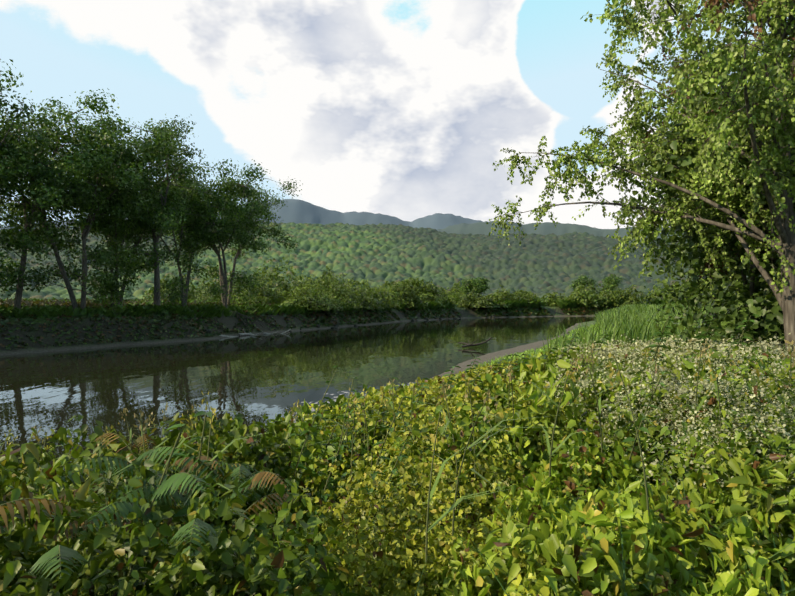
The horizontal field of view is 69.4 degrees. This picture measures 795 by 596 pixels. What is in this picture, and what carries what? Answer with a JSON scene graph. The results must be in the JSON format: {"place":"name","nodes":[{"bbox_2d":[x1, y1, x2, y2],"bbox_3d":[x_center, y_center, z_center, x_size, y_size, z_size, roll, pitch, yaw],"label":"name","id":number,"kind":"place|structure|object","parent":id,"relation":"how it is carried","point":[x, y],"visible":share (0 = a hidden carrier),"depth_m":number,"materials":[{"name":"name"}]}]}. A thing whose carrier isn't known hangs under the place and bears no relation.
{"place":"outdoors","nodes":[
{"label":"outdoors","id":0,"kind":"place"},
{"bbox_2d":[0,199,482,230],"bbox_3d":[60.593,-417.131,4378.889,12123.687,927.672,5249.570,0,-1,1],"label":"ridge","id":1,"kind":"structure","parent":0,"point":[297,211],"depth_m":4740.61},
{"bbox_2d":[0,316,595,491],"bbox_3d":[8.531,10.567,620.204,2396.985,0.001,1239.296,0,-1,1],"label":"river water","id":2,"kind":"structure","parent":0,"point":[251,379],"depth_m":34.64,"materials":[{"name":"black liquid"}]},
{"bbox_2d":[458,337,491,347],"bbox_3d":[6.456,4.030,53.026,2.600,0.955,3.785,1,-1,-40],"label":"fallen branch","id":3,"kind":"object","parent":2,"relation":"on","point":[469,344],"visible":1,"depth_m":52.10,"materials":[{"name":"grey"}]},
{"bbox_2d":[0,222,760,299],"bbox_3d":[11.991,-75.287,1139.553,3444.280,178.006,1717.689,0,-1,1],"label":"forest hill","id":4,"kind":"structure","parent":0,"point":[539,265],"depth_m":814.16,"materials":[{"name":"green plant"}]},
{"bbox_2d":[0,0,788,228],"label":"sky","id":5,"kind":"structure","parent":0,"point":[404,110],"materials":[{"name":"white"}]},
{"bbox_2d":[0,306,790,589],"bbox_3d":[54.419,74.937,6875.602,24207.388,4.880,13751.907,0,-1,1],"label":"ground","id":6,"kind":"structure","parent":0,"point":[229,322],"depth_m":57.73,"materials":[{"name":"brown soil"}]},
{"bbox_2d":[0,59,302,312],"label":"trees","id":7,"kind":"object","parent":6,"relation":"on","point":[127,176],"depth_m":59.57,"materials":[{"name":"green plant"}]},
{"bbox_2d":[98,310,268,334],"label":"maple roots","id":8,"kind":"object","parent":6,"relation":"on","point":[198,325],"visible":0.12,"depth_m":78.00,"materials":[{"name":"brown plant"}]},
{"bbox_2d":[219,328,290,336],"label":"driftwood","id":9,"kind":"object","parent":6,"relation":"on","point":[243,334],"visible":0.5,"depth_m":73.84,"materials":[{"name":"brown wood"}]},
{"bbox_2d":[78,313,574,340],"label":"bank stones","id":10,"kind":"object","parent":6,"relation":"on","point":[210,331],"visible":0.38,"depth_m":98.80,"materials":[{"name":"grey stone"}]},
{"bbox_2d":[0,257,761,373],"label":"bank vegetation","id":11,"kind":"object","parent":6,"relation":"on","point":[620,313],"visible":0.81,"depth_m":99.80,"materials":[{"name":"green plant"}]},
{"bbox_2d":[0,303,794,595],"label":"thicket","id":12,"kind":"object","parent":6,"relation":"on","point":[582,522],"depth_m":3.10,"materials":[{"name":"green plant"}]},
{"bbox_2d":[486,0,794,351],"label":"tree","id":13,"kind":"object","parent":6,"relation":"on","point":[717,11],"depth_m":10.64,"materials":[{"name":"green plant"}]},
{"bbox_2d":[609,32,794,349],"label":"tree","id":14,"kind":"object","parent":6,"relation":"on","point":[769,319],"depth_m":13.10,"materials":[{"name":"green plant"}]},
{"bbox_2d":[437,221,683,238],"bbox_3d":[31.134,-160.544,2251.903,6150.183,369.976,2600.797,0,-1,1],"label":"ridge","id":15,"kind":"structure","parent":0,"point":[544,228],"depth_m":2367.14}
]}

